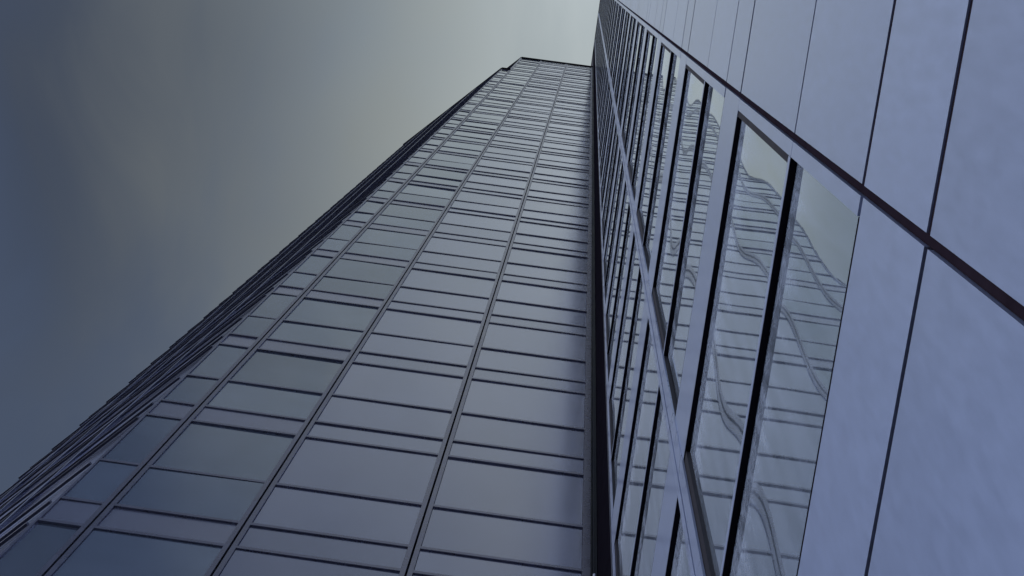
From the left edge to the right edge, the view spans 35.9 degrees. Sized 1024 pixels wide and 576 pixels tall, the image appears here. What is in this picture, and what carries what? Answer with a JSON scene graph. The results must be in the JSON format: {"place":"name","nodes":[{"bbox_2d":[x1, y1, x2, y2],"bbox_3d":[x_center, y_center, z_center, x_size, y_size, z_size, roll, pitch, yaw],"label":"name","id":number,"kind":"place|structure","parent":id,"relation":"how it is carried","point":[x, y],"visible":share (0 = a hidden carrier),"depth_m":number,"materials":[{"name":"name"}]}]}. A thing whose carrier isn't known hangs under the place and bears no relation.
{"place":"outdoors","nodes":[
{"label":"outdoors","id":0,"kind":"place"},
{"bbox_2d":[0,0,599,494],"label":"sky","id":1,"kind":"structure","parent":0,"point":[156,155],"materials":[{"name":"grey"}]},
{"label":"pavement","id":2,"kind":"structure","parent":0,"visible":0},
{"bbox_2d":[0,57,596,575],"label":"office tower","id":3,"kind":"structure","parent":2,"relation":"on","point":[386,367],"depth_m":18.88,"materials":[{"name":"grey glass"}]},
{"bbox_2d":[0,523,78,575],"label":"window pane","id":4,"kind":"structure","parent":3,"relation":"in","point":[31,553],"depth_m":12.96,"materials":[{"name":"blue glass"}]},
{"bbox_2d":[65,461,136,501],"bbox_3d":[-3.822,1.831,14.718,0.372,1.085,0.070,8,-79,1],"label":"window pane","id":5,"kind":"structure","parent":3,"relation":"in","point":[104,478],"depth_m":14.71,"materials":[{"name":"blue glass"}]},
{"bbox_2d":[53,530,221,575],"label":"window pane","id":6,"kind":"structure","parent":3,"relation":"in","point":[103,553],"depth_m":13.08,"materials":[{"name":"blue glass"}]},
{"bbox_2d":[104,416,179,462],"bbox_3d":[-3.753,1.568,16.078,0.372,1.565,0.067,8,-79,1],"label":"window pane","id":7,"kind":"structure","parent":3,"relation":"in","point":[138,444],"depth_m":16.04,"materials":[{"name":"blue glass"}]},
{"bbox_2d":[118,468,263,520],"bbox_3d":[-2.970,1.945,14.697,1.116,1.085,0.074,8,-79,1],"label":"window pane","id":8,"kind":"structure","parent":3,"relation":"in","point":[196,494],"depth_m":14.68,"materials":[{"name":"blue glass"}]},
{"bbox_2d":[165,376,217,402],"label":"window pane","id":9,"kind":"structure","parent":3,"relation":"in","point":[191,389],"depth_m":18.01,"materials":[{"name":"grey glass"}]},
{"bbox_2d":[190,345,246,377],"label":"window pane","id":10,"kind":"structure","parent":3,"relation":"in","point":[223,357],"depth_m":19.34,"materials":[{"name":"grey glass"}]},
{"bbox_2d":[153,423,293,480],"bbox_3d":[-2.901,1.685,16.058,1.116,1.565,0.063,8,-79,1],"label":"window pane","id":11,"kind":"structure","parent":3,"relation":"in","point":[205,448],"depth_m":16.02,"materials":[{"name":"grey glass"}]},
{"bbox_2d":[232,316,274,335],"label":"window pane","id":12,"kind":"structure","parent":3,"relation":"in","point":[255,326],"depth_m":21.31,"materials":[{"name":"grey glass"}]},
{"bbox_2d":[208,382,321,418],"bbox_3d":[-2.803,1.309,17.993,1.116,1.085,0.063,8,-79,1],"label":"window pane","id":13,"kind":"structure","parent":3,"relation":"in","point":[233,395],"depth_m":18.00,"materials":[{"name":"grey glass"}]},
{"bbox_2d":[251,294,295,317],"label":"window pane","id":14,"kind":"structure","parent":3,"relation":"in","point":[274,305],"depth_m":22.65,"materials":[{"name":"grey glass"}]},
{"bbox_2d":[232,350,342,391],"bbox_3d":[-2.733,1.045,19.353,1.116,1.565,0.063,8,-79,1],"label":"window pane","id":15,"kind":"structure","parent":3,"relation":"in","point":[269,368],"depth_m":19.34,"materials":[{"name":"grey glass"}]},
{"bbox_2d":[282,272,315,287],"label":"window pane","id":16,"kind":"structure","parent":3,"relation":"in","point":[296,279],"depth_m":24.62,"materials":[{"name":"grey glass"}]},
{"bbox_2d":[296,255,331,273],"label":"window pane","id":17,"kind":"structure","parent":3,"relation":"in","point":[314,264],"depth_m":25.97,"materials":[{"name":"grey glass"}]},
{"bbox_2d":[269,322,362,348],"bbox_3d":[-2.634,0.666,21.287,1.116,1.085,0.070,8,-79,1],"label":"window pane","id":18,"kind":"structure","parent":3,"relation":"in","point":[297,332],"depth_m":21.29,"materials":[{"name":"grey glass"}]},
{"bbox_2d":[286,298,377,329],"bbox_3d":[-2.565,0.404,22.648,1.116,1.565,0.063,8,-79,1],"label":"window pane","id":19,"kind":"structure","parent":3,"relation":"in","point":[309,310],"depth_m":22.64,"materials":[{"name":"grey glass"}]},
{"bbox_2d":[319,238,347,250],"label":"window pane","id":20,"kind":"structure","parent":3,"relation":"in","point":[333,244],"depth_m":27.91,"materials":[{"name":"grey glass"}]},
{"bbox_2d":[331,225,360,239],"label":"window pane","id":21,"kind":"structure","parent":3,"relation":"in","point":[346,232],"depth_m":29.27,"materials":[{"name":"grey glass"}]},
{"bbox_2d":[313,277,392,298],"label":"window pane","id":22,"kind":"structure","parent":3,"relation":"in","point":[369,289],"depth_m":24.59,"materials":[{"name":"grey glass"}]},
{"bbox_2d":[349,212,373,221],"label":"window pane","id":23,"kind":"structure","parent":3,"relation":"in","point":[365,217],"depth_m":31.22,"materials":[{"name":"grey glass"}]},
{"bbox_2d":[326,259,404,283],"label":"window pane","id":24,"kind":"structure","parent":3,"relation":"in","point":[345,268],"depth_m":25.95,"materials":[{"name":"grey glass"}]},
{"bbox_2d":[357,201,383,212],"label":"window pane","id":25,"kind":"structure","parent":3,"relation":"in","point":[371,207],"depth_m":32.57,"materials":[{"name":"grey glass"}]},
{"bbox_2d":[347,242,415,259],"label":"window pane","id":26,"kind":"structure","parent":3,"relation":"in","point":[362,248],"depth_m":27.88,"materials":[{"name":"grey glass"}]},
{"bbox_2d":[373,190,393,197],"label":"window pane","id":27,"kind":"structure","parent":3,"relation":"in","point":[385,194],"depth_m":34.52,"materials":[{"name":"grey glass"}]},
{"bbox_2d":[357,228,425,248],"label":"window pane","id":28,"kind":"structure","parent":3,"relation":"in","point":[398,239],"depth_m":29.24,"materials":[{"name":"grey glass"}]},
{"bbox_2d":[380,181,402,190],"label":"window pane","id":29,"kind":"structure","parent":3,"relation":"in","point":[391,186],"depth_m":35.89,"materials":[{"name":"grey glass"}]},
{"bbox_2d":[392,172,410,178],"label":"window pane","id":30,"kind":"structure","parent":3,"relation":"in","point":[397,175],"depth_m":37.80,"materials":[{"name":"grey glass"}]},
{"bbox_2d":[373,215,434,229],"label":"window pane","id":31,"kind":"structure","parent":3,"relation":"in","point":[389,220],"depth_m":31.20,"materials":[{"name":"grey glass"}]},
{"bbox_2d":[398,165,418,172],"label":"window pane","id":32,"kind":"structure","parent":3,"relation":"in","point":[406,168],"depth_m":39.17,"materials":[{"name":"grey glass"}]},
{"bbox_2d":[381,204,441,220],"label":"window pane","id":33,"kind":"structure","parent":3,"relation":"in","point":[394,210],"depth_m":32.55,"materials":[{"name":"grey glass"}]},
{"bbox_2d":[409,157,424,162],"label":"window pane","id":34,"kind":"structure","parent":3,"relation":"in","point":[413,159],"depth_m":41.13,"materials":[{"name":"grey glass"}]},
{"bbox_2d":[395,193,449,205],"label":"window pane","id":35,"kind":"structure","parent":3,"relation":"in","point":[401,196],"depth_m":34.49,"materials":[{"name":"grey glass"}]},
{"bbox_2d":[414,151,431,157],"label":"window pane","id":36,"kind":"structure","parent":3,"relation":"in","point":[423,154],"depth_m":42.50,"materials":[{"name":"grey glass"}]},
{"bbox_2d":[401,184,454,198],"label":"window pane","id":37,"kind":"structure","parent":3,"relation":"in","point":[413,189],"depth_m":35.87,"materials":[{"name":"grey glass"}]},
{"bbox_2d":[422,144,436,148],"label":"window pane","id":38,"kind":"structure","parent":3,"relation":"in","point":[425,146],"depth_m":44.42,"materials":[{"name":"grey glass"}]},
{"bbox_2d":[427,139,442,144],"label":"window pane","id":39,"kind":"structure","parent":3,"relation":"in","point":[432,141],"depth_m":45.74,"materials":[{"name":"grey glass"}]},
{"bbox_2d":[412,175,461,185],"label":"window pane","id":40,"kind":"structure","parent":3,"relation":"in","point":[419,178],"depth_m":37.82,"materials":[{"name":"grey glass"}]},
{"bbox_2d":[434,133,447,136],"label":"window pane","id":41,"kind":"structure","parent":3,"relation":"in","point":[437,134],"depth_m":47.76,"materials":[{"name":"grey glass"}]},
{"bbox_2d":[418,167,466,179],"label":"window pane","id":42,"kind":"structure","parent":3,"relation":"in","point":[424,171],"depth_m":39.17,"materials":[{"name":"grey glass"}]},
{"bbox_2d":[438,128,452,133],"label":"window pane","id":43,"kind":"structure","parent":3,"relation":"in","point":[442,130],"depth_m":49.07,"materials":[{"name":"grey glass"}]},
{"bbox_2d":[427,159,471,168],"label":"window pane","id":44,"kind":"structure","parent":3,"relation":"in","point":[435,162],"depth_m":41.10,"materials":[{"name":"grey glass"}]},
{"bbox_2d":[444,123,456,126],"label":"window pane","id":45,"kind":"structure","parent":3,"relation":"in","point":[451,125],"depth_m":51.04,"materials":[{"name":"grey glass"}]},
{"bbox_2d":[431,153,476,163],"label":"window pane","id":46,"kind":"structure","parent":3,"relation":"in","point":[439,156],"depth_m":42.46,"materials":[{"name":"grey glass"}]},
{"bbox_2d":[448,119,460,123],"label":"window pane","id":47,"kind":"structure","parent":3,"relation":"in","point":[452,120],"depth_m":52.39,"materials":[{"name":"grey glass"}]},
{"bbox_2d":[440,146,480,154],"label":"window pane","id":48,"kind":"structure","parent":3,"relation":"in","point":[442,148],"depth_m":44.40,"materials":[{"name":"grey glass"}]},
{"bbox_2d":[457,111,468,114],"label":"window pane","id":49,"kind":"structure","parent":3,"relation":"in","point":[460,112],"depth_m":55.75,"materials":[{"name":"grey glass"}]},
{"bbox_2d":[443,141,484,150],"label":"window pane","id":50,"kind":"structure","parent":3,"relation":"in","point":[449,143],"depth_m":45.74,"materials":[{"name":"grey glass"}]},
{"bbox_2d":[450,135,487,142],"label":"window pane","id":51,"kind":"structure","parent":3,"relation":"in","point":[453,136],"depth_m":47.72,"materials":[{"name":"grey glass"}]},
{"bbox_2d":[464,104,475,107],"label":"window pane","id":52,"kind":"structure","parent":3,"relation":"in","point":[467,105],"depth_m":58.93,"materials":[{"name":"grey glass"}]},
{"bbox_2d":[454,130,491,138],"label":"window pane","id":53,"kind":"structure","parent":3,"relation":"in","point":[471,134],"depth_m":49.06,"materials":[{"name":"grey glass"}]},
{"bbox_2d":[460,125,494,131],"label":"window pane","id":54,"kind":"structure","parent":3,"relation":"in","point":[466,127],"depth_m":51.04,"materials":[{"name":"grey glass"}]},
{"bbox_2d":[462,121,497,128],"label":"window pane","id":55,"kind":"structure","parent":3,"relation":"in","point":[484,125],"depth_m":52.35,"materials":[{"name":"grey glass"}]},
{"bbox_2d":[468,116,500,122],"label":"window pane","id":56,"kind":"structure","parent":3,"relation":"in","point":[474,118],"depth_m":54.28,"materials":[{"name":"grey glass"}]},
{"bbox_2d":[470,113,503,119],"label":"window pane","id":57,"kind":"structure","parent":3,"relation":"in","point":[473,114],"depth_m":55.63,"materials":[{"name":"grey glass"}]},
{"bbox_2d":[475,109,505,114],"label":"window pane","id":58,"kind":"structure","parent":3,"relation":"in","point":[480,110],"depth_m":57.61,"materials":[{"name":"grey glass"}]},
{"bbox_2d":[478,106,508,111],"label":"window pane","id":59,"kind":"structure","parent":3,"relation":"in","point":[480,107],"depth_m":58.95,"materials":[{"name":"grey glass"}]},
{"bbox_2d":[481,102,510,106],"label":"window pane","id":60,"kind":"structure","parent":3,"relation":"in","point":[487,103],"depth_m":60.91,"materials":[{"name":"grey glass"}]},
{"bbox_2d":[484,99,512,104],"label":"window pane","id":61,"kind":"structure","parent":3,"relation":"in","point":[486,100],"depth_m":62.27,"materials":[{"name":"grey glass"}]},
{"bbox_2d":[488,96,514,100],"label":"window pane","id":62,"kind":"structure","parent":3,"relation":"in","point":[488,96],"depth_m":64.22,"materials":[{"name":"grey glass"}]},
{"bbox_2d":[489,93,516,98],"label":"window pane","id":63,"kind":"structure","parent":3,"relation":"in","point":[491,94],"depth_m":65.53,"materials":[{"name":"grey glass"}]},
{"bbox_2d":[492,90,517,94],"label":"window pane","id":64,"kind":"structure","parent":3,"relation":"in","point":[493,90],"depth_m":67.50,"materials":[{"name":"grey glass"}]},
{"bbox_2d":[494,88,519,92],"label":"window pane","id":65,"kind":"structure","parent":3,"relation":"in","point":[500,89],"depth_m":68.85,"materials":[{"name":"grey glass"}]},
{"bbox_2d":[498,85,521,89],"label":"window pane","id":66,"kind":"structure","parent":3,"relation":"in","point":[498,85],"depth_m":70.78,"materials":[{"name":"grey glass"}]},
{"bbox_2d":[499,83,523,87],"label":"window pane","id":67,"kind":"structure","parent":3,"relation":"in","point":[504,84],"depth_m":72.21,"materials":[{"name":"grey glass"}]},
{"bbox_2d":[501,81,525,84],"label":"window pane","id":68,"kind":"structure","parent":3,"relation":"in","point":[501,81],"depth_m":74.08,"materials":[{"name":"grey glass"}]},
{"bbox_2d":[503,78,526,82],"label":"window pane","id":69,"kind":"structure","parent":3,"relation":"in","point":[505,79],"depth_m":75.46,"materials":[{"name":"grey glass"}]},
{"bbox_2d":[507,74,529,78],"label":"window pane","id":70,"kind":"structure","parent":3,"relation":"in","point":[508,74],"depth_m":78.74,"materials":[{"name":"grey glass"}]},
{"bbox_2d":[510,71,531,74],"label":"window pane","id":71,"kind":"structure","parent":3,"relation":"in","point":[510,71],"depth_m":82.08,"materials":[{"name":"grey glass"}]},
{"bbox_2d":[513,67,533,70],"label":"window pane","id":72,"kind":"structure","parent":3,"relation":"in","point":[514,67],"depth_m":85.31,"materials":[{"name":"grey glass"}]},
{"bbox_2d":[591,0,1023,575],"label":"office building","id":73,"kind":"structure","parent":2,"relation":"on","point":[809,281],"depth_m":4.77,"materials":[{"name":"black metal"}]},
{"bbox_2d":[596,36,601,77],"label":"window","id":74,"kind":"structure","parent":73,"relation":"in","point":[601,36],"depth_m":73.55,"materials":[{"name":"grey glass"}]},
{"bbox_2d":[597,44,602,86],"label":"window","id":75,"kind":"structure","parent":73,"relation":"in","point":[602,44],"depth_m":65.57,"materials":[{"name":"grey glass"}]},
{"bbox_2d":[597,40,602,77],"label":"window","id":76,"kind":"structure","parent":73,"relation":"in","point":[602,40],"depth_m":69.72,"materials":[{"name":"grey glass"}]},
{"bbox_2d":[597,47,603,96],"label":"window","id":77,"kind":"structure","parent":73,"relation":"in","point":[603,47],"depth_m":61.29,"materials":[{"name":"grey glass"}]},
{"bbox_2d":[597,53,604,104],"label":"window","id":78,"kind":"structure","parent":73,"relation":"in","point":[604,53],"depth_m":57.16,"materials":[{"name":"grey glass"}]},
{"bbox_2d":[598,59,605,114],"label":"window","id":79,"kind":"structure","parent":73,"relation":"in","point":[605,59],"depth_m":53.08,"materials":[{"name":"grey glass"}]},
{"bbox_2d":[598,65,606,129],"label":"window","id":80,"kind":"structure","parent":73,"relation":"in","point":[606,65],"depth_m":48.37,"materials":[{"name":"grey glass"}]},
{"bbox_2d":[599,71,608,141],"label":"window","id":81,"kind":"structure","parent":73,"relation":"in","point":[607,77],"depth_m":44.70,"materials":[{"name":"grey glass"}]},
{"bbox_2d":[599,82,609,157],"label":"window","id":82,"kind":"structure","parent":73,"relation":"in","point":[608,90],"depth_m":40.38,"materials":[{"name":"grey glass"}]},
{"bbox_2d":[603,0,607,34],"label":"window","id":83,"kind":"structure","parent":73,"relation":"in","point":[607,0],"depth_m":69.35,"materials":[{"name":"grey glass"}]},
{"bbox_2d":[600,92,611,180],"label":"window","id":84,"kind":"structure","parent":73,"relation":"in","point":[610,100],"depth_m":36.07,"materials":[{"name":"grey glass"}]},
{"bbox_2d":[603,1,608,37],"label":"window","id":85,"kind":"structure","parent":73,"relation":"in","point":[608,1],"depth_m":65.22,"materials":[{"name":"grey glass"}]},
{"bbox_2d":[604,0,610,42],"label":"window","id":86,"kind":"structure","parent":73,"relation":"in","point":[610,0],"depth_m":60.89,"materials":[{"name":"grey glass"}]},
{"bbox_2d":[601,107,614,208],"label":"window","id":87,"kind":"structure","parent":73,"relation":"in","point":[612,122],"depth_m":31.79,"materials":[{"name":"grey glass"}]},
{"bbox_2d":[605,0,612,47],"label":"window","id":88,"kind":"structure","parent":73,"relation":"in","point":[611,0],"depth_m":56.54,"materials":[{"name":"grey glass"}]},
{"bbox_2d":[606,0,613,53],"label":"window","id":89,"kind":"structure","parent":73,"relation":"in","point":[613,0],"depth_m":52.54,"materials":[{"name":"grey glass"}]},
{"bbox_2d":[602,125,618,250],"bbox_3d":[1.703,-1.779,26.903,0.073,3.448,1.840,8,-79,1],"label":"window","id":90,"kind":"structure","parent":73,"relation":"in","point":[616,140],"depth_m":27.46,"materials":[{"name":"grey glass"}]},
{"bbox_2d":[607,1,615,58],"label":"window","id":91,"kind":"structure","parent":73,"relation":"in","point":[615,1],"depth_m":48.40,"materials":[{"name":"grey glass"}]},
{"bbox_2d":[608,3,618,68],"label":"window","id":92,"kind":"structure","parent":73,"relation":"in","point":[617,5],"depth_m":44.14,"materials":[{"name":"grey glass"}]},
{"bbox_2d":[604,149,623,302],"bbox_3d":[1.493,-0.977,22.775,0.073,3.448,1.840,8,-79,1],"label":"window","id":93,"kind":"structure","parent":73,"relation":"in","point":[619,177],"depth_m":23.25,"materials":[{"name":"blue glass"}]},
{"bbox_2d":[610,5,621,79],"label":"window","id":94,"kind":"structure","parent":73,"relation":"in","point":[619,11],"depth_m":39.88,"materials":[{"name":"grey glass"}]},
{"bbox_2d":[612,7,624,89],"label":"window","id":95,"kind":"structure","parent":73,"relation":"in","point":[623,10],"depth_m":35.79,"materials":[{"name":"grey glass"}]},
{"bbox_2d":[606,180,631,381],"bbox_3d":[1.282,-0.175,18.648,0.073,3.448,1.840,8,-79,1],"label":"window","id":96,"kind":"structure","parent":73,"relation":"in","point":[625,222],"depth_m":18.53,"materials":[{"name":"grey glass"}]},
{"bbox_2d":[614,11,629,105],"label":"window","id":97,"kind":"structure","parent":73,"relation":"in","point":[627,16],"depth_m":31.37,"materials":[{"name":"grey glass"}]},
{"bbox_2d":[617,15,635,126],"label":"window","id":98,"kind":"structure","parent":73,"relation":"in","point":[632,21],"depth_m":26.98,"materials":[{"name":"grey glass"}]},
{"bbox_2d":[609,234,644,507],"bbox_3d":[1.071,0.627,14.520,0.073,3.448,1.840,8,-79,1],"label":"window","id":99,"kind":"structure","parent":73,"relation":"in","point":[634,297],"depth_m":14.37,"materials":[{"name":"grey glass"}]},
{"bbox_2d":[622,22,644,156],"bbox_3d":[1.741,-2.870,22.395,0.073,3.448,1.725,8,-79,1],"label":"window","id":100,"kind":"structure","parent":73,"relation":"in","point":[640,29],"depth_m":22.77,"materials":[{"name":"grey glass"}]},
{"bbox_2d":[615,320,669,575],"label":"window","id":101,"kind":"structure","parent":73,"relation":"in","point":[649,450],"depth_m":10.66,"materials":[{"name":"grey glass"}]},
{"bbox_2d":[628,30,657,200],"bbox_3d":[1.530,-2.068,18.267,0.073,3.448,1.725,8,-79,1],"label":"window","id":102,"kind":"structure","parent":73,"relation":"in","point":[651,42],"depth_m":18.14,"materials":[{"name":"grey glass"}]},
{"bbox_2d":[637,43,679,272],"bbox_3d":[1.319,-1.266,14.140,0.073,3.448,1.725,8,-79,1],"label":"window","id":103,"kind":"structure","parent":73,"relation":"in","point":[668,64],"depth_m":13.97,"materials":[{"name":"grey glass"}]},
{"bbox_2d":[665,498,690,575],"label":"window","id":104,"kind":"structure","parent":73,"relation":"in","point":[677,564],"depth_m":7.72,"materials":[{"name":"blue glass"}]},
{"bbox_2d":[652,65,724,416],"bbox_3d":[1.109,-0.463,10.012,0.073,3.448,1.725,8,-79,1],"label":"window","id":105,"kind":"structure","parent":73,"relation":"in","point":[701,106],"depth_m":9.75,"materials":[{"name":"grey glass"}]},
{"bbox_2d":[683,111,859,575],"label":"window","id":106,"kind":"structure","parent":73,"relation":"in","point":[786,244],"depth_m":5.51,"materials":[{"name":"grey glass"}]}
]}

